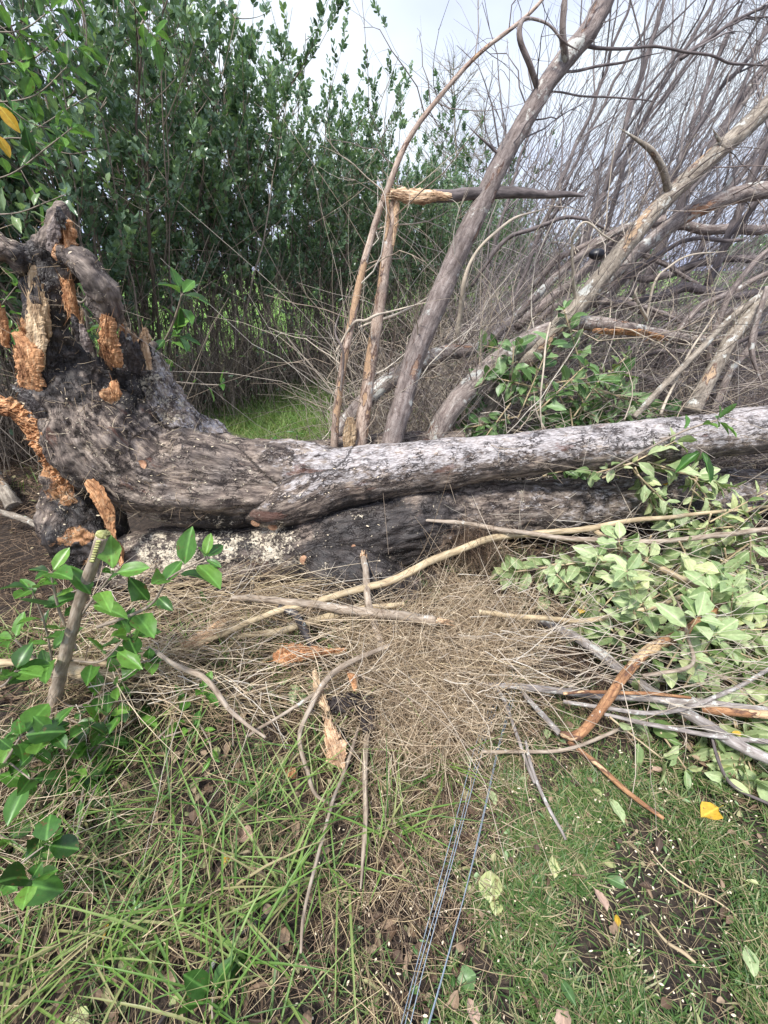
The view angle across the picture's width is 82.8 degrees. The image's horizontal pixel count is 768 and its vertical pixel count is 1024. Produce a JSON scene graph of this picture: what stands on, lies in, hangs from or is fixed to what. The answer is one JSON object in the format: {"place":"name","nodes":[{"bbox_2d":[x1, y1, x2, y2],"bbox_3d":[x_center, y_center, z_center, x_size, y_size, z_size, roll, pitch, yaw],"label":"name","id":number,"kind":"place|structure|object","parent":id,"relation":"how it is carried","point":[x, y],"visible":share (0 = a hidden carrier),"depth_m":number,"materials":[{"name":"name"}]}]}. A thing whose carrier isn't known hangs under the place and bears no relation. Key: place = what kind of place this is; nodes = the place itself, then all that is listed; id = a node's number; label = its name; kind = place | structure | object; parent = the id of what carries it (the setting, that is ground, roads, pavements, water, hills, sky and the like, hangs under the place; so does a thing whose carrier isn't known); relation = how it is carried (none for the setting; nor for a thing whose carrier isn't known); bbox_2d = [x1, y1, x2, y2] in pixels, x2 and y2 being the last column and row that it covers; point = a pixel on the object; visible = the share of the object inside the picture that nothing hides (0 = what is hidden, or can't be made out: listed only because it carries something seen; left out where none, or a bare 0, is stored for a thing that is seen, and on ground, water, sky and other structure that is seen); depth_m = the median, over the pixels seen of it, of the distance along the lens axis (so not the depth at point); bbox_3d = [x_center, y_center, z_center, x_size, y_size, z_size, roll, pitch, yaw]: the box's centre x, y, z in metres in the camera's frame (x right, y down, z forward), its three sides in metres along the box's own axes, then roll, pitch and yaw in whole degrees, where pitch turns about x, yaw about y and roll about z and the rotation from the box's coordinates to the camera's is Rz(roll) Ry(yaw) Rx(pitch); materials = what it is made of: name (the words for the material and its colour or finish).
{"place":"outdoors","nodes":[
{"label":"outdoors","id":0,"kind":"place"},
{"bbox_2d":[0,589,404,1023],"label":"long grass","id":1,"kind":"structure","parent":0,"point":[30,630],"depth_m":1.96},
{"bbox_2d":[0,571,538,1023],"bbox_3d":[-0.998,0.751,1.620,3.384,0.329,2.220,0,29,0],"label":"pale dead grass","id":2,"kind":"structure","parent":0,"point":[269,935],"depth_m":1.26,"materials":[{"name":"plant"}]},
{"bbox_2d":[0,271,767,1023],"bbox_3d":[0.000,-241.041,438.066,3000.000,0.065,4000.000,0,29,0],"label":"ground","id":3,"kind":"structure","parent":0,"point":[140,523],"depth_m":1.33,"materials":[{"name":"plant"}]},
{"bbox_2d":[0,703,65,865],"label":"leafy shoot","id":4,"kind":"object","parent":3,"relation":"on","point":[45,733],"visible":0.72,"depth_m":1.36,"materials":[{"name":"green plant"}]},
{"bbox_2d":[3,707,72,825],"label":"leafy shoot","id":5,"kind":"object","parent":3,"relation":"on","point":[16,800],"visible":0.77,"depth_m":1.37,"materials":[{"name":"green plant"}]},
{"bbox_2d":[0,814,78,910],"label":"leafy shoot","id":6,"kind":"object","parent":3,"relation":"on","point":[42,885],"visible":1,"depth_m":1.11,"materials":[{"name":"green plant"}]},
{"bbox_2d":[0,442,88,613],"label":"litter beside root","id":7,"kind":"object","parent":3,"relation":"on","point":[27,499],"visible":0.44,"depth_m":2.88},
{"bbox_2d":[0,0,115,460],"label":"evergreen shrub","id":8,"kind":"object","parent":3,"relation":"on","point":[13,233],"visible":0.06,"depth_m":3.69,"materials":[{"name":"green plant"}]},
{"bbox_2d":[0,660,164,981],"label":"straw clump","id":9,"kind":"object","parent":3,"relation":"on","point":[35,816],"visible":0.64,"depth_m":1.33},
{"bbox_2d":[0,0,205,357],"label":"evergreen shrub","id":10,"kind":"object","parent":3,"relation":"on","point":[76,180],"visible":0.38,"depth_m":3.16,"materials":[{"name":"green plant"}]},
{"bbox_2d":[0,526,222,797],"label":"cut sapling","id":11,"kind":"object","parent":3,"relation":"on","point":[106,549],"visible":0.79,"depth_m":1.45,"materials":[{"name":"green plant"}]},
{"bbox_2d":[0,642,50,687],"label":"leafy shoot","id":12,"kind":"object","parent":11,"relation":"on","point":[25,669],"visible":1,"depth_m":1.37,"materials":[{"name":"green plant"}]},
{"bbox_2d":[0,0,328,411],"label":"evergreen shrub","id":13,"kind":"object","parent":3,"relation":"on","point":[209,171],"visible":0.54,"depth_m":4.46,"materials":[{"name":"green plant"}]},
{"bbox_2d":[0,0,343,405],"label":"evergreen shrub","id":14,"kind":"object","parent":3,"relation":"on","point":[120,106],"visible":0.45,"depth_m":3.73,"materials":[{"name":"green plant"}]},
{"bbox_2d":[158,671,217,738],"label":"leafy shoot","id":15,"kind":"object","parent":3,"relation":"on","point":[208,695],"visible":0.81,"depth_m":1.63,"materials":[{"name":"green plant"}]},
{"bbox_2d":[170,949,247,1018],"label":"leafy shoot","id":16,"kind":"object","parent":3,"relation":"on","point":[200,979],"visible":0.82,"depth_m":1.02,"materials":[{"name":"green plant"}]},
{"bbox_2d":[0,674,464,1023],"bbox_3d":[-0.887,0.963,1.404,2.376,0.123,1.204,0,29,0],"label":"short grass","id":17,"kind":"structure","parent":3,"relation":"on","point":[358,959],"depth_m":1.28,"materials":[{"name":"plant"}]},
{"bbox_2d":[70,0,398,388],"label":"evergreen shrub","id":18,"kind":"object","parent":3,"relation":"on","point":[254,189],"visible":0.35,"depth_m":5.21,"materials":[{"name":"green plant"}]},
{"bbox_2d":[0,623,493,1023],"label":"leaf litter","id":19,"kind":"object","parent":3,"relation":"on","point":[284,934],"visible":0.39,"depth_m":1.27,"materials":[{"name":"plant"}]},
{"bbox_2d":[33,715,127,841],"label":"leafy shoot","id":20,"kind":"object","parent":19,"relation":"on","point":[100,728],"visible":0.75,"depth_m":1.49,"materials":[{"name":"green plant"}]},
{"bbox_2d":[0,682,508,1023],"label":"long grass","id":21,"kind":"structure","parent":3,"relation":"on","point":[222,941],"depth_m":1.19,"materials":[{"name":"plant"}]},
{"bbox_2d":[299,726,359,953],"bbox_3d":[-0.162,0.941,1.339,0.033,0.036,0.609,5,29,10],"label":"stick","id":22,"kind":"object","parent":21,"relation":"on","point":[319,851],"visible":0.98,"depth_m":1.27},
{"bbox_2d":[0,262,519,434],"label":"hedge leaves","id":23,"kind":"object","parent":3,"relation":"on","point":[95,332],"visible":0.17,"depth_m":5.25,"materials":[{"name":"green plant"}]},
{"bbox_2d":[0,227,522,499],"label":"bare undergrowth stems","id":24,"kind":"object","parent":3,"relation":"on","point":[225,364],"visible":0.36,"depth_m":5.29,"materials":[{"name":"wood"}]},
{"bbox_2d":[0,582,534,1023],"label":"dead grass","id":25,"kind":"structure","parent":3,"relation":"on","point":[277,868],"depth_m":1.30,"materials":[{"name":"plant"}]},
{"bbox_2d":[197,358,343,440],"bbox_3d":[-1.507,-1.493,5.737,2.387,0.547,5.392,-4,29,-7],"label":"long grass patch","id":26,"kind":"object","parent":3,"relation":"on","point":[247,430],"visible":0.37,"depth_m":4.96,"materials":[{"name":"plant"}]},
{"bbox_2d":[0,550,587,827],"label":"flattened straw","id":27,"kind":"object","parent":3,"relation":"on","point":[247,704],"visible":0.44,"depth_m":1.88,"materials":[{"name":"plant"}]},
{"bbox_2d":[267,642,345,666],"bbox_3d":[-0.329,0.581,1.823,0.359,0.085,0.088,-7,30,-12],"label":"wood splinter","id":28,"kind":"object","parent":27,"relation":"on","point":[276,654],"visible":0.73,"depth_m":1.81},
{"bbox_2d":[224,602,404,641],"bbox_3d":[-0.312,0.505,2.005,0.826,0.116,0.056,-5,29,-10],"label":"stick","id":29,"kind":"object","parent":27,"relation":"on","point":[290,628],"visible":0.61,"depth_m":1.98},
{"bbox_2d":[328,691,377,734],"bbox_3d":[-0.111,0.737,1.629,0.216,0.098,0.131,14,32,23],"label":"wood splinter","id":30,"kind":"object","parent":27,"relation":"on","point":[333,706],"visible":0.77,"depth_m":1.61,"materials":[{"name":"black wood"}]},
{"bbox_2d":[16,556,614,836],"bbox_3d":[-0.428,0.476,1.896,2.752,0.475,1.584,0,29,0],"label":"flattened straw","id":31,"kind":"object","parent":3,"relation":"on","point":[227,644],"visible":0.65,"depth_m":1.85,"materials":[{"name":"plant"}]},
{"bbox_2d":[231,570,454,625],"bbox_3d":[-0.205,0.367,1.955,1.053,0.233,0.092,7,30,12],"label":"stick","id":32,"kind":"object","parent":31,"relation":"on","point":[326,606],"visible":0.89,"depth_m":1.96,"materials":[{"name":"brown wood"}]},
{"bbox_2d":[232,61,408,381],"bbox_3d":[-1.096,-3.737,6.460,2.281,3.944,3.101,-17,33,-28],"label":"evergreen shrub","id":33,"kind":"object","parent":3,"relation":"on","point":[357,157],"visible":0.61,"depth_m":5.73,"materials":[{"name":"green plant"}]},
{"bbox_2d":[15,527,630,865],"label":"crooked dead twigs","id":34,"kind":"object","parent":3,"relation":"on","point":[242,662],"visible":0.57,"depth_m":1.77,"materials":[{"name":"wood"}]},
{"bbox_2d":[147,646,265,738],"bbox_3d":[-0.669,0.648,1.616,0.636,0.096,0.048,18,34,29],"label":"stick","id":35,"kind":"object","parent":34,"relation":"on","point":[209,683],"visible":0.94,"depth_m":1.59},
{"bbox_2d":[225,6,466,366],"bbox_3d":[-0.526,-4.646,7.310,3.748,4.763,2.926,-7,30,-13],"label":"evergreen shrub","id":36,"kind":"object","parent":3,"relation":"on","point":[373,210],"visible":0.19,"depth_m":6.70,"materials":[{"name":"green plant"}]},
{"bbox_2d":[0,0,767,607],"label":"fallen tree","id":37,"kind":"object","parent":3,"relation":"on","point":[118,428],"visible":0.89,"depth_m":2.34,"materials":[{"name":"wood"}]},
{"bbox_2d":[0,176,82,232],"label":"leafy bough","id":38,"kind":"object","parent":37,"relation":"attached to","point":[64,187],"visible":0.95,"depth_m":1.97,"materials":[{"name":"green plant"}]},
{"bbox_2d":[0,94,94,225],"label":"leafy bough","id":39,"kind":"object","parent":37,"relation":"attached to","point":[28,141],"visible":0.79,"depth_m":1.96,"materials":[{"name":"green plant"}]},
{"bbox_2d":[0,0,95,76],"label":"leafy bough","id":40,"kind":"object","parent":37,"relation":"attached to","point":[24,51],"visible":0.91,"depth_m":1.92,"materials":[{"name":"green plant"}]},
{"bbox_2d":[0,41,97,155],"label":"leafy bough","id":41,"kind":"object","parent":37,"relation":"attached to","point":[27,86],"visible":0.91,"depth_m":1.94,"materials":[{"name":"green plant"}]},
{"bbox_2d":[0,74,111,170],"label":"leafy bough","id":42,"kind":"object","parent":37,"relation":"attached to","point":[54,104],"visible":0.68,"depth_m":2.23,"materials":[{"name":"green plant"}]},
{"bbox_2d":[57,0,170,71],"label":"leafy bough","id":43,"kind":"object","parent":37,"relation":"attached to","point":[158,52],"visible":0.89,"depth_m":2.13,"materials":[{"name":"green plant"}]},
{"bbox_2d":[155,267,209,370],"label":"leafy shoot","id":44,"kind":"object","parent":37,"relation":"attached to","point":[179,321],"visible":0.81,"depth_m":2.23,"materials":[{"name":"green plant"}]},
{"bbox_2d":[453,331,643,479],"bbox_3d":[1.099,-0.651,2.868,1.471,0.997,0.322,0,29,0],"label":"broken leafy branch","id":45,"kind":"object","parent":37,"relation":"attached to","point":[566,371],"visible":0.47,"depth_m":2.76,"materials":[{"name":"green plant"}]},
{"bbox_2d":[456,299,681,430],"bbox_3d":[1.209,-0.871,2.900,1.534,0.980,0.486,0,29,0],"label":"broken leafy branch","id":46,"kind":"object","parent":37,"relation":"on","point":[500,388],"visible":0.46,"depth_m":2.85,"materials":[{"name":"green plant"}]},
{"bbox_2d":[514,215,666,330],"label":"dead branch","id":47,"kind":"object","parent":37,"relation":"attached to","point":[590,268],"visible":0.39,"depth_m":3.58,"materials":[{"name":"wood"}]},
{"bbox_2d":[426,516,767,548],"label":"stick","id":48,"kind":"object","parent":37,"relation":"on","point":[595,539],"visible":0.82,"depth_m":2.21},
{"bbox_2d":[673,0,767,86],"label":"bare tree","id":49,"kind":"object","parent":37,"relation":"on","point":[714,36],"visible":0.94,"depth_m":2.92,"materials":[{"name":"grey plant"}]},
{"bbox_2d":[676,221,767,235],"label":"dead branch","id":50,"kind":"object","parent":37,"relation":"attached to","point":[713,229],"visible":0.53,"depth_m":3.68,"materials":[{"name":"wood"}]},
{"bbox_2d":[334,113,451,350],"bbox_3d":[-0.139,-4.706,8.297,2.655,4.028,2.385,-2,29,-3],"label":"evergreen shrub","id":51,"kind":"object","parent":3,"relation":"on","point":[423,167],"visible":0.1,"depth_m":7.71,"materials":[{"name":"green plant"}]},
{"bbox_2d":[335,68,489,348],"bbox_3d":[0.555,-5.317,8.970,2.474,4.880,3.672,-18,34,-29],"label":"evergreen shrub","id":52,"kind":"object","parent":3,"relation":"on","point":[438,207],"visible":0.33,"depth_m":8.23,"materials":[{"name":"green plant"}]},
{"bbox_2d":[208,439,656,872],"bbox_3d":[0.217,0.446,2.020,2.061,1.632,1.847,-25,37,-37],"label":"heap of dead twiglets","id":53,"kind":"object","parent":3,"relation":"on","point":[418,724],"visible":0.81,"depth_m":1.74,"materials":[{"name":"wood"}]},
{"bbox_2d":[319,711,347,774],"bbox_3d":[-0.178,0.794,1.496,0.090,0.098,0.218,-22,36,-34],"label":"wood splinter","id":54,"kind":"object","parent":53,"relation":"on","point":[331,740],"visible":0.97,"depth_m":1.49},
{"bbox_2d":[297,644,389,805],"bbox_3d":[-0.163,0.721,1.617,0.224,0.156,0.589,8,30,14],"label":"stick","id":55,"kind":"object","parent":53,"relation":"on","point":[333,673],"visible":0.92,"depth_m":1.59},
{"bbox_2d":[560,601,726,741],"bbox_3d":[1.043,0.560,1.723,0.961,0.310,0.120,-17,33,-27],"label":"stick","id":56,"kind":"object","parent":53,"relation":"on","point":[608,698],"visible":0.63,"depth_m":1.59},
{"bbox_2d":[119,0,767,567],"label":"brushwood tangle","id":57,"kind":"object","parent":3,"relation":"on","point":[632,342],"visible":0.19,"depth_m":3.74,"materials":[{"name":"wood"}]},
{"bbox_2d":[475,50,571,334],"bbox_3d":[1.931,-4.893,7.136,1.831,3.672,2.619,0,29,0],"label":"bare tree","id":58,"kind":"object","parent":57,"relation":"on","point":[501,223],"visible":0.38,"depth_m":6.77,"materials":[{"name":"grey plant"}]},
{"bbox_2d":[349,0,767,324],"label":"leaning whips","id":59,"kind":"object","parent":57,"relation":"on","point":[567,162],"visible":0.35,"depth_m":4.45,"materials":[{"name":"wood"}]},
{"bbox_2d":[506,0,688,318],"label":"bare tree","id":60,"kind":"object","parent":57,"relation":"on","point":[585,126],"visible":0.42,"depth_m":4.92,"materials":[{"name":"grey plant"}]},
{"bbox_2d":[514,0,688,300],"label":"bare tree","id":61,"kind":"object","parent":57,"relation":"on","point":[602,107],"visible":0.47,"depth_m":6.04,"materials":[{"name":"grey plant"}]},
{"bbox_2d":[527,0,767,312],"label":"bare tree","id":62,"kind":"object","parent":57,"relation":"on","point":[643,67],"visible":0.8,"depth_m":3.72,"materials":[{"name":"grey plant"}]},
{"bbox_2d":[556,0,766,276],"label":"bare tree","id":63,"kind":"object","parent":57,"relation":"on","point":[622,175],"visible":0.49,"depth_m":4.14,"materials":[{"name":"grey plant"}]},
{"bbox_2d":[578,236,744,354],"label":"dead branch","id":64,"kind":"object","parent":57,"relation":"on","point":[690,239],"visible":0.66,"depth_m":3.22,"materials":[{"name":"wood"}]},
{"bbox_2d":[603,0,767,297],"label":"bare tree","id":65,"kind":"object","parent":57,"relation":"on","point":[712,104],"visible":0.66,"depth_m":3.48,"materials":[{"name":"grey plant"}]},
{"bbox_2d":[622,253,767,282],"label":"dead branch","id":66,"kind":"object","parent":57,"relation":"on","point":[692,264],"visible":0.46,"depth_m":3.90,"materials":[{"name":"wood"}]},
{"bbox_2d":[626,0,767,297],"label":"bare tree","id":67,"kind":"object","parent":57,"relation":"on","point":[710,80],"visible":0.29,"depth_m":5.12,"materials":[{"name":"grey plant"}]},
{"bbox_2d":[632,282,767,303],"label":"dead branch","id":68,"kind":"object","parent":57,"relation":"on","point":[696,290],"visible":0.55,"depth_m":3.46,"materials":[{"name":"wood"}]},
{"bbox_2d":[636,5,767,293],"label":"bare tree","id":69,"kind":"object","parent":57,"relation":"on","point":[684,200],"visible":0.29,"depth_m":4.15,"materials":[{"name":"grey plant"}]},
{"bbox_2d":[670,468,757,547],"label":"broken leafy branch","id":70,"kind":"object","parent":57,"relation":"on","point":[709,496],"visible":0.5,"depth_m":2.47,"materials":[{"name":"green plant"}]},
{"bbox_2d":[704,1,767,286],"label":"bare tree","id":71,"kind":"object","parent":57,"relation":"on","point":[736,219],"visible":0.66,"depth_m":3.37,"materials":[{"name":"grey plant"}]},
{"bbox_2d":[705,248,767,410],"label":"dead branch","id":72,"kind":"object","parent":57,"relation":"on","point":[761,255],"visible":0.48,"depth_m":2.90,"materials":[{"name":"wood"}]},
{"bbox_2d":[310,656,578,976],"bbox_3d":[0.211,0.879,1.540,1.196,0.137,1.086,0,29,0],"label":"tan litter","id":73,"kind":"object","parent":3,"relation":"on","point":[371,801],"visible":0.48,"depth_m":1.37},
{"bbox_2d":[143,487,767,659],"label":"stick","id":74,"kind":"object","parent":3,"relation":"on","point":[407,573],"visible":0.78,"depth_m":2.20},
{"bbox_2d":[405,152,513,326],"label":"evergreen shrub","id":75,"kind":"object","parent":3,"relation":"on","point":[463,203],"visible":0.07,"depth_m":9.71,"materials":[{"name":"green plant"}]},
{"bbox_2d":[153,120,767,637],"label":"bleached twigs","id":76,"kind":"object","parent":3,"relation":"on","point":[431,382],"visible":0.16,"depth_m":2.94,"materials":[{"name":"wood"}]},
{"bbox_2d":[245,567,675,1023],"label":"brown litter","id":77,"kind":"object","parent":3,"relation":"on","point":[461,881],"visible":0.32,"depth_m":1.35,"materials":[{"name":"plant"}]},
{"bbox_2d":[400,36,531,303],"bbox_3d":[2.353,-10.085,13.782,5.352,7.383,5.127,0,29,0],"label":"bare conical tree","id":78,"kind":"object","parent":3,"relation":"on","point":[452,92],"visible":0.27,"depth_m":12.64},
{"bbox_2d":[422,509,520,579],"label":"hanging dead twiglets","id":79,"kind":"object","parent":3,"relation":"on","point":[490,549],"visible":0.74,"depth_m":2.32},
{"bbox_2d":[411,118,557,312],"bbox_3d":[2.108,-6.736,11.190,3.850,4.642,3.083,24,37,36],"label":"evergreen shrub","id":80,"kind":"object","parent":3,"relation":"on","point":[497,205],"visible":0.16,"depth_m":10.57,"materials":[{"name":"green plant"}]},
{"bbox_2d":[297,736,751,1023],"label":"green weeds","id":81,"kind":"object","parent":3,"relation":"on","point":[452,981],"visible":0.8,"depth_m":1.25,"materials":[{"name":"green plant"}]},
{"bbox_2d":[294,744,766,1023],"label":"scattered wood chips","id":82,"kind":"object","parent":3,"relation":"on","point":[637,934],"visible":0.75,"depth_m":1.19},
{"bbox_2d":[490,554,607,647],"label":"broken leafy branch","id":83,"kind":"object","parent":3,"relation":"on","point":[530,565],"visible":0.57,"depth_m":2.24,"materials":[{"name":"green plant"}]},
{"bbox_2d":[423,663,767,1023],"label":"turf","id":84,"kind":"structure","parent":3,"relation":"on","point":[519,888],"depth_m":1.24,"materials":[{"name":"plant"}]},
{"bbox_2d":[420,660,767,1023],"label":"twiglets on turf","id":85,"kind":"object","parent":84,"relation":"on","point":[576,904],"visible":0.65,"depth_m":1.25,"materials":[{"name":"plant"}]},
{"bbox_2d":[444,668,767,1023],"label":"turf leaf litter","id":86,"kind":"object","parent":84,"relation":"on","point":[613,926],"visible":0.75,"depth_m":1.30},
{"bbox_2d":[427,511,767,788],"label":"litter under branches","id":87,"kind":"object","parent":3,"relation":"on","point":[600,721],"visible":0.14,"depth_m":1.91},
{"bbox_2d":[477,640,767,724],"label":"stick","id":88,"kind":"object","parent":3,"relation":"on","point":[639,698],"visible":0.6,"depth_m":1.63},
{"bbox_2d":[488,397,767,816],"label":"curved dead twigs","id":89,"kind":"object","parent":3,"relation":"on","point":[633,660],"visible":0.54,"depth_m":1.71,"materials":[{"name":"wood"}]},
{"bbox_2d":[536,535,767,640],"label":"broken leafy branch","id":90,"kind":"object","parent":3,"relation":"on","point":[575,576],"visible":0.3,"depth_m":2.20,"materials":[{"name":"green plant"}]},
{"bbox_2d":[543,522,698,614],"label":"broken leafy branch","id":91,"kind":"object","parent":90,"relation":"on","point":[619,530],"visible":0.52,"depth_m":2.12,"materials":[{"name":"green plant"}]},
{"bbox_2d":[536,614,767,763],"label":"stick","id":92,"kind":"object","parent":3,"relation":"on","point":[736,743],"visible":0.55,"depth_m":1.58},
{"bbox_2d":[604,694,767,836],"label":"stick","id":93,"kind":"object","parent":92,"relation":"on","point":[700,733],"visible":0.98,"depth_m":1.51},
{"bbox_2d":[609,716,702,789],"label":"broken leafy branch","id":94,"kind":"object","parent":3,"relation":"on","point":[672,756],"visible":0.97,"depth_m":1.53,"materials":[{"name":"green plant"}]},
{"bbox_2d":[575,427,738,554],"bbox_3d":[1.510,-0.095,2.496,0.940,0.806,0.317,0,29,0],"label":"broken leafy branch","id":95,"kind":"object","parent":3,"relation":"on","point":[646,494],"visible":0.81,"depth_m":2.43,"materials":[{"name":"green plant"}]},
{"bbox_2d":[591,553,767,688],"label":"broken leafy branch","id":96,"kind":"object","parent":3,"relation":"on","point":[653,621],"visible":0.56,"depth_m":1.83,"materials":[{"name":"green plant"}]},
{"bbox_2d":[613,591,767,789],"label":"broken leafy branch","id":97,"kind":"object","parent":3,"relation":"on","point":[708,626],"visible":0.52,"depth_m":1.60,"materials":[{"name":"green plant"}]},
{"bbox_2d":[651,480,767,593],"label":"broken leafy branch","id":98,"kind":"object","parent":3,"relation":"on","point":[697,528],"visible":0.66,"depth_m":2.34,"materials":[{"name":"green plant"}]},
{"bbox_2d":[667,547,767,705],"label":"broken leafy branch","id":99,"kind":"object","parent":3,"relation":"on","point":[719,589],"visible":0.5,"depth_m":1.83,"materials":[{"name":"green plant"}]},
{"bbox_2d":[688,697,767,800],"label":"broken leafy branch","id":100,"kind":"object","parent":3,"relation":"on","point":[728,758],"visible":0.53,"depth_m":1.51,"materials":[{"name":"green plant"}]},
{"bbox_2d":[0,541,767,1023],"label":"dead grass","id":101,"kind":"structure","parent":0,"point":[760,563],"depth_m":2.32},
{"bbox_2d":[0,0,767,270],"label":"sky","id":102,"kind":"structure","parent":0,"point":[403,18],"materials":[{"name":"white"}]},
{"bbox_2d":[388,541,767,1023],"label":"turf","id":103,"kind":"structure","parent":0,"point":[449,968],"depth_m":1.46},
{"bbox_2d":[563,629,767,767],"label":"stick","id":104,"kind":"object","parent":103,"relation":"on","point":[697,704],"visible":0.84,"depth_m":1.60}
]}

